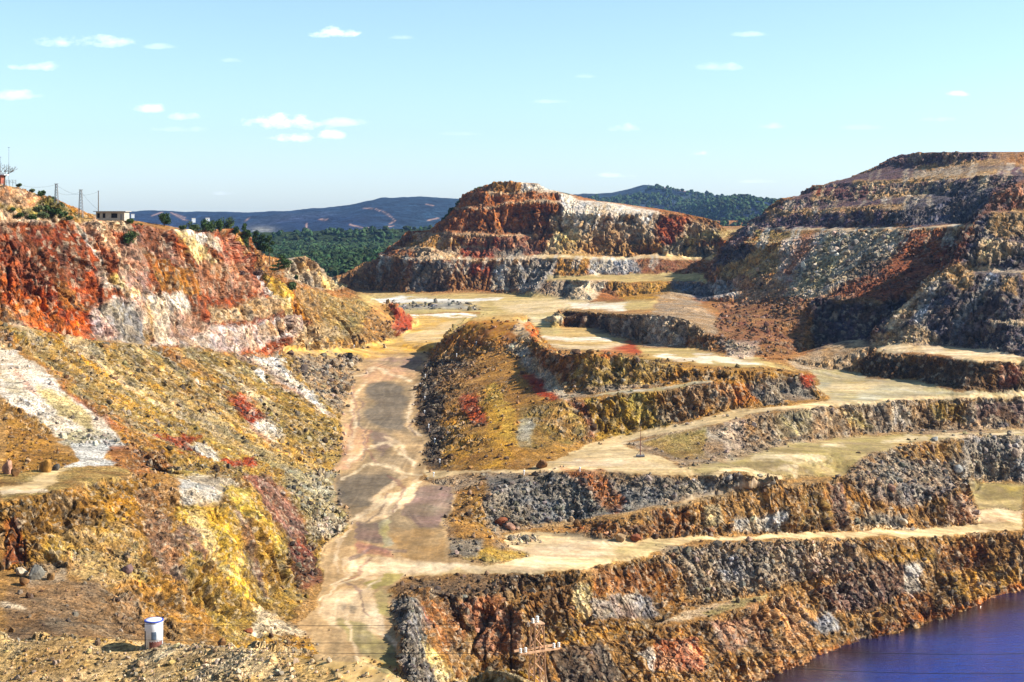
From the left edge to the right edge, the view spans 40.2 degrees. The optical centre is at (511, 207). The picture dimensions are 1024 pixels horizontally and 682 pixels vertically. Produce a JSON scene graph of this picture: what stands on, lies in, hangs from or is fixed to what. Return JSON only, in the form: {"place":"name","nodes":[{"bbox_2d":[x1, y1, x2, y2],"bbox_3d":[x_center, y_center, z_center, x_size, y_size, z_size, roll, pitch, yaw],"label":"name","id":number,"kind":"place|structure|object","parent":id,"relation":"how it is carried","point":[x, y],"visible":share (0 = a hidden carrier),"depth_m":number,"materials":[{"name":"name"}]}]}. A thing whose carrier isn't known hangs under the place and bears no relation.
{"place":"outdoors","nodes":[
{"label":"outdoors","id":0,"kind":"place"},
{"bbox_2d":[0,184,455,398],"bbox_3d":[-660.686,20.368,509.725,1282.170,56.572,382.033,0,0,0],"label":"cliff","id":1,"kind":"structure","parent":0,"point":[89,276],"depth_m":394.78,"materials":[{"name":"brown stone"}]},
{"bbox_2d":[0,174,8,183],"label":"cabin","id":2,"kind":"object","parent":1,"relation":"on","point":[1,178],"visible":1,"depth_m":361.20,"materials":[{"name":"red brick"}]},
{"bbox_2d":[0,163,17,185],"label":"bare tree","id":3,"kind":"object","parent":1,"relation":"on","point":[5,171],"visible":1,"depth_m":362.35,"materials":[{"name":"grey plant"}]},
{"bbox_2d":[14,212,23,218],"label":"shrub","id":4,"kind":"object","parent":1,"relation":"on","point":[20,214],"visible":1,"depth_m":362.98,"materials":[{"name":"green plant"}]},
{"bbox_2d":[26,213,37,219],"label":"shrub","id":5,"kind":"object","parent":1,"relation":"on","point":[32,216],"visible":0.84,"depth_m":364.65,"materials":[{"name":"green plant"}]},
{"bbox_2d":[33,205,44,210],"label":"shrub","id":6,"kind":"object","parent":1,"relation":"on","point":[39,207],"visible":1,"depth_m":369.51,"materials":[{"name":"green plant"}]},
{"bbox_2d":[38,190,45,196],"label":"shrub","id":7,"kind":"object","parent":1,"relation":"on","point":[41,193],"visible":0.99,"depth_m":400.91,"materials":[{"name":"green plant"}]},
{"bbox_2d":[38,211,48,218],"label":"shrub","id":8,"kind":"object","parent":1,"relation":"on","point":[44,215],"visible":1,"depth_m":369.13,"materials":[{"name":"green plant"}]},
{"bbox_2d":[44,204,50,211],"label":"shrub","id":9,"kind":"object","parent":1,"relation":"on","point":[47,208],"visible":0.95,"depth_m":373.32,"materials":[{"name":"green plant"}]},
{"bbox_2d":[49,208,62,215],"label":"shrub","id":10,"kind":"object","parent":1,"relation":"on","point":[56,211],"visible":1,"depth_m":374.12,"materials":[{"name":"green plant"}]},
{"bbox_2d":[54,184,58,203],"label":"lattice mast","id":11,"kind":"object","parent":1,"relation":"on","point":[55,198],"visible":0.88,"depth_m":385.84,"materials":[{"name":"grey metal"}]},
{"bbox_2d":[59,211,67,216],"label":"shrub","id":12,"kind":"object","parent":1,"relation":"on","point":[63,213],"visible":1,"depth_m":377.35,"materials":[{"name":"green plant"}]},
{"bbox_2d":[78,190,83,217],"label":"lattice mast","id":13,"kind":"object","parent":1,"relation":"on","point":[79,206],"visible":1,"depth_m":391.68,"materials":[{"name":"grey metal"}]},
{"bbox_2d":[93,211,131,220],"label":"hut","id":14,"kind":"object","parent":1,"relation":"on","point":[112,215],"visible":0.88,"depth_m":397.89,"materials":[{"name":"paint"}]},
{"bbox_2d":[111,213,116,217],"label":"window","id":15,"kind":"structure","parent":14,"relation":"in","point":[113,215],"depth_m":398.03,"materials":[{"name":"black glass"}]},
{"bbox_2d":[122,231,138,245],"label":"shrub","id":16,"kind":"object","parent":1,"relation":"on","point":[129,237],"visible":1,"depth_m":393.46,"materials":[{"name":"green plant"}]},
{"bbox_2d":[158,213,170,225],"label":"round tree","id":17,"kind":"object","parent":1,"relation":"on","point":[165,218],"visible":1,"depth_m":471.36,"materials":[{"name":"green plant"}]},
{"bbox_2d":[186,221,201,231],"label":"shrub","id":18,"kind":"object","parent":1,"relation":"on","point":[194,227],"visible":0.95,"depth_m":448.47,"materials":[{"name":"green plant"}]},
{"bbox_2d":[201,219,211,231],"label":"shrub","id":19,"kind":"object","parent":1,"relation":"on","point":[205,225],"visible":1,"depth_m":453.54,"materials":[{"name":"green plant"}]},
{"bbox_2d":[206,220,215,233],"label":"shrub","id":20,"kind":"object","parent":1,"relation":"on","point":[213,226],"visible":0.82,"depth_m":457.09,"materials":[{"name":"green plant"}]},
{"bbox_2d":[215,218,223,232],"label":"shrub","id":21,"kind":"object","parent":1,"relation":"on","point":[219,224],"visible":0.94,"depth_m":465.07,"materials":[{"name":"green plant"}]},
{"bbox_2d":[221,217,234,228],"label":"shrub","id":22,"kind":"object","parent":1,"relation":"on","point":[228,224],"visible":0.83,"depth_m":493.27,"materials":[{"name":"green plant"}]},
{"bbox_2d":[229,226,238,235],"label":"shrub","id":23,"kind":"object","parent":1,"relation":"on","point":[235,230],"visible":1,"depth_m":482.20,"materials":[{"name":"green plant"}]},
{"bbox_2d":[241,223,247,241],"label":"pine tree","id":24,"kind":"object","parent":1,"relation":"on","point":[244,227],"visible":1,"depth_m":487.74,"materials":[{"name":"green plant"}]},
{"bbox_2d":[243,229,251,249],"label":"pine tree","id":25,"kind":"object","parent":1,"relation":"on","point":[248,235],"visible":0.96,"depth_m":487.71,"materials":[{"name":"green plant"}]},
{"bbox_2d":[252,231,261,249],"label":"pine tree","id":26,"kind":"object","parent":1,"relation":"on","point":[255,237],"visible":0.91,"depth_m":519.93,"materials":[{"name":"green plant"}]},
{"bbox_2d":[253,267,262,276],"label":"boulder","id":27,"kind":"object","parent":1,"relation":"on","point":[256,273],"visible":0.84,"depth_m":481.41,"materials":[{"name":"grey stone"}]},
{"bbox_2d":[256,234,266,251],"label":"pine tree","id":28,"kind":"object","parent":1,"relation":"on","point":[263,239],"visible":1,"depth_m":519.33,"materials":[{"name":"green plant"}]},
{"bbox_2d":[262,235,274,264],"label":"pine tree","id":29,"kind":"object","parent":1,"relation":"on","point":[267,246],"visible":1,"depth_m":519.06,"materials":[{"name":"green plant"}]},
{"bbox_2d":[268,258,291,281],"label":"pine tree","id":30,"kind":"object","parent":1,"relation":"on","point":[286,262],"visible":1,"depth_m":491.04,"materials":[{"name":"green plant"}]},
{"bbox_2d":[275,254,286,265],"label":"pine tree","id":31,"kind":"object","parent":1,"relation":"on","point":[280,256],"visible":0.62,"depth_m":552.35,"materials":[{"name":"green plant"}]},
{"bbox_2d":[288,281,296,290],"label":"shrub","id":32,"kind":"object","parent":1,"relation":"on","point":[291,285],"visible":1,"depth_m":515.60,"materials":[{"name":"green plant"}]},
{"bbox_2d":[95,185,771,232],"bbox_3d":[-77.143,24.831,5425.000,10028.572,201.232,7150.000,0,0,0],"label":"hills","id":33,"kind":"structure","parent":0,"point":[417,212],"depth_m":4338.14,"materials":[{"name":"blue"}]},
{"bbox_2d":[252,184,780,276],"bbox_3d":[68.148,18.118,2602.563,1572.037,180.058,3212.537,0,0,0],"label":"woodland","id":34,"kind":"object","parent":33,"relation":"on","point":[335,256],"visible":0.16,"depth_m":1944.69,"materials":[{"name":"green plant"}]},
{"bbox_2d":[0,220,1023,681],"bbox_3d":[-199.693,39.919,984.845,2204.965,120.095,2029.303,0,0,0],"label":"ground","id":35,"kind":"structure","parent":0,"point":[218,564],"depth_m":307.06,"materials":[{"name":"brown stone"}]},
{"bbox_2d":[2,460,11,473],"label":"boulder","id":36,"kind":"object","parent":35,"relation":"on","point":[6,467],"visible":0.91,"depth_m":242.13,"materials":[{"name":"pink stone"}]},
{"bbox_2d":[11,468,20,475],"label":"boulder","id":37,"kind":"object","parent":35,"relation":"on","point":[15,472],"visible":1,"depth_m":240.12,"materials":[{"name":"brown stone"}]},
{"bbox_2d":[16,567,28,575],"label":"boulder","id":38,"kind":"object","parent":35,"relation":"on","point":[21,571],"visible":0.98,"depth_m":206.87,"materials":[{"name":"white stone"}]},
{"bbox_2d":[19,577,29,585],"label":"boulder","id":39,"kind":"object","parent":35,"relation":"on","point":[23,581],"visible":1,"depth_m":203.11,"materials":[{"name":"brown stone"}]},
{"bbox_2d":[28,564,44,579],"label":"boulder","id":40,"kind":"object","parent":35,"relation":"on","point":[37,571],"visible":1,"depth_m":206.01,"materials":[{"name":"grey stone"}]},
{"bbox_2d":[47,573,54,579],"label":"boulder","id":41,"kind":"object","parent":35,"relation":"on","point":[50,576],"visible":1,"depth_m":206.37,"materials":[{"name":"brown stone"}]},
{"bbox_2d":[122,564,133,573],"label":"boulder","id":42,"kind":"object","parent":35,"relation":"on","point":[128,569],"visible":1,"depth_m":213.88,"materials":[{"name":"pink stone"}]},
{"bbox_2d":[144,617,163,648],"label":"water tank","id":43,"kind":"object","parent":35,"relation":"on","point":[153,636],"visible":0.96,"depth_m":116.02,"materials":[{"name":"white paint"}]},
{"bbox_2d":[151,632,155,639],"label":"window","id":44,"kind":"structure","parent":43,"relation":"in","point":[153,634],"depth_m":115.89,"materials":[{"name":"blue glass"}]},
{"bbox_2d":[217,637,225,645],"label":"boulder","id":45,"kind":"object","parent":35,"relation":"on","point":[223,642],"visible":0.81,"depth_m":113.79,"materials":[{"name":"orange stone"}]},
{"bbox_2d":[243,628,252,633],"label":"boulder","id":46,"kind":"object","parent":35,"relation":"on","point":[249,630],"visible":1,"depth_m":217.27,"materials":[{"name":"stone"}]},
{"bbox_2d":[328,513,335,521],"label":"boulder","id":47,"kind":"object","parent":35,"relation":"on","point":[332,517],"visible":1,"depth_m":292.31,"materials":[{"name":"beige stone"}]},
{"bbox_2d":[335,524,341,530],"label":"boulder","id":48,"kind":"object","parent":35,"relation":"on","point":[338,527],"visible":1,"depth_m":290.11,"materials":[{"name":"beige stone"}]},
{"bbox_2d":[347,362,353,367],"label":"boulder","id":49,"kind":"object","parent":35,"relation":"on","point":[351,364],"visible":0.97,"depth_m":498.29,"materials":[{"name":"beige stone"}]},
{"bbox_2d":[494,517,507,525],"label":"boulder","id":50,"kind":"object","parent":35,"relation":"on","point":[500,521],"visible":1,"depth_m":302.48,"materials":[{"name":"red stone"}]},
{"bbox_2d":[505,522,515,530],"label":"boulder","id":51,"kind":"object","parent":35,"relation":"on","point":[510,526],"visible":1,"depth_m":300.62,"materials":[{"name":"pink stone"}]},
{"bbox_2d":[0,226,1023,681],"bbox_3d":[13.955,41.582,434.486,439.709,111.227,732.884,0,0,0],"label":"rubble","id":52,"kind":"object","parent":35,"relation":"on","point":[852,564],"visible":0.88,"depth_m":318.41,"materials":[{"name":"stone"}]},
{"bbox_2d":[514,616,559,681],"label":"pylon","id":53,"kind":"object","parent":35,"relation":"on","point":[535,647],"visible":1,"depth_m":75.90,"materials":[{"name":"metal"}]},
{"bbox_2d":[11,642,763,681],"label":"power cable","id":54,"kind":"object","parent":53,"relation":"hanging from","point":[419,653],"visible":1,"depth_m":80.15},
{"bbox_2d":[4,633,1023,673],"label":"power cable","id":55,"kind":"object","parent":53,"relation":"hanging from","point":[614,651],"visible":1,"depth_m":75.28,"materials":[{"name":"black"}]},
{"bbox_2d":[8,619,1023,653],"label":"power cable","id":56,"kind":"object","parent":53,"relation":"hanging from","point":[507,623],"visible":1,"depth_m":76.62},
{"bbox_2d":[571,349,580,354],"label":"boulder","id":57,"kind":"object","parent":35,"relation":"on","point":[575,351],"visible":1,"depth_m":399.27,"materials":[{"name":"brown stone"}]},
{"bbox_2d":[573,519,579,525],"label":"boulder","id":58,"kind":"object","parent":35,"relation":"on","point":[576,522],"visible":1,"depth_m":303.82,"materials":[{"name":"brown stone"}]},
{"bbox_2d":[591,423,596,429],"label":"boulder","id":59,"kind":"object","parent":35,"relation":"on","point":[593,426],"visible":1,"depth_m":365.51,"materials":[{"name":"brown stone"}]},
{"bbox_2d":[888,483,895,491],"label":"boulder","id":60,"kind":"object","parent":35,"relation":"on","point":[892,487],"visible":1,"depth_m":338.47,"materials":[{"name":"brown stone"}]},
{"bbox_2d":[899,518,907,525],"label":"boulder","id":61,"kind":"object","parent":35,"relation":"on","point":[903,521],"visible":1,"depth_m":334.98,"materials":[{"name":"beige stone"}]},
{"bbox_2d":[953,464,962,473],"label":"boulder","id":62,"kind":"object","parent":35,"relation":"on","point":[957,468],"visible":1,"depth_m":371.21,"materials":[{"name":"grey stone"}]},
{"bbox_2d":[0,224,1023,681],"bbox_3d":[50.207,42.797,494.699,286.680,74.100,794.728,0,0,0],"label":"road","id":63,"kind":"structure","parent":0,"point":[394,502],"depth_m":348.56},
{"bbox_2d":[39,459,51,472],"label":"boulder","id":64,"kind":"object","parent":63,"relation":"on","point":[45,466],"visible":1,"depth_m":244.87,"materials":[{"name":"orange stone"}]},
{"bbox_2d":[52,464,59,470],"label":"boulder","id":65,"kind":"object","parent":63,"relation":"on","point":[55,467],"visible":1,"depth_m":246.59,"materials":[{"name":"grey stone"}]},
{"bbox_2d":[536,459,547,468],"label":"boulder","id":66,"kind":"object","parent":63,"relation":"on","point":[541,463],"visible":1,"depth_m":329.93,"materials":[{"name":"brown stone"}]},
{"bbox_2d":[586,349,595,353],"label":"boulder","id":67,"kind":"object","parent":63,"relation":"on","point":[591,351],"visible":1,"depth_m":393.10,"materials":[{"name":"brown stone"}]},
{"bbox_2d":[616,533,625,541],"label":"boulder","id":68,"kind":"object","parent":63,"relation":"on","point":[620,537],"visible":1,"depth_m":294.99,"materials":[{"name":"beige stone"}]},
{"bbox_2d":[631,533,641,541],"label":"boulder","id":69,"kind":"object","parent":63,"relation":"on","point":[635,537],"visible":1,"depth_m":295.79,"materials":[{"name":"red stone"}]},
{"bbox_2d":[636,431,644,456],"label":"mast","id":70,"kind":"object","parent":63,"relation":"on","point":[640,455],"visible":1,"depth_m":340.58,"materials":[{"name":"grey metal"}]},
{"bbox_2d":[651,533,658,538],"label":"boulder","id":71,"kind":"object","parent":63,"relation":"on","point":[655,536],"visible":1,"depth_m":299.37,"materials":[{"name":"brown stone"}]},
{"bbox_2d":[0,0,1023,213],"label":"sky","id":72,"kind":"structure","parent":0,"point":[159,105],"materials":[{"name":"blue"}]},
{"bbox_2d":[332,180,715,293],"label":"mountain","id":73,"kind":"structure","parent":0,"point":[493,237],"depth_m":895.38,"materials":[{"name":"brown stone"}]},
{"bbox_2d":[685,151,1023,353],"bbox_3d":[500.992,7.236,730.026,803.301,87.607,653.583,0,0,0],"label":"terraced hill","id":74,"kind":"structure","parent":0,"point":[982,193],"depth_m":609.00,"materials":[{"name":"grey stone"}]},
{"bbox_2d":[757,590,1023,681],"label":"water","id":75,"kind":"structure","parent":0,"point":[987,636],"depth_m":288.34,"materials":[{"name":"blue liquid"}]}
]}

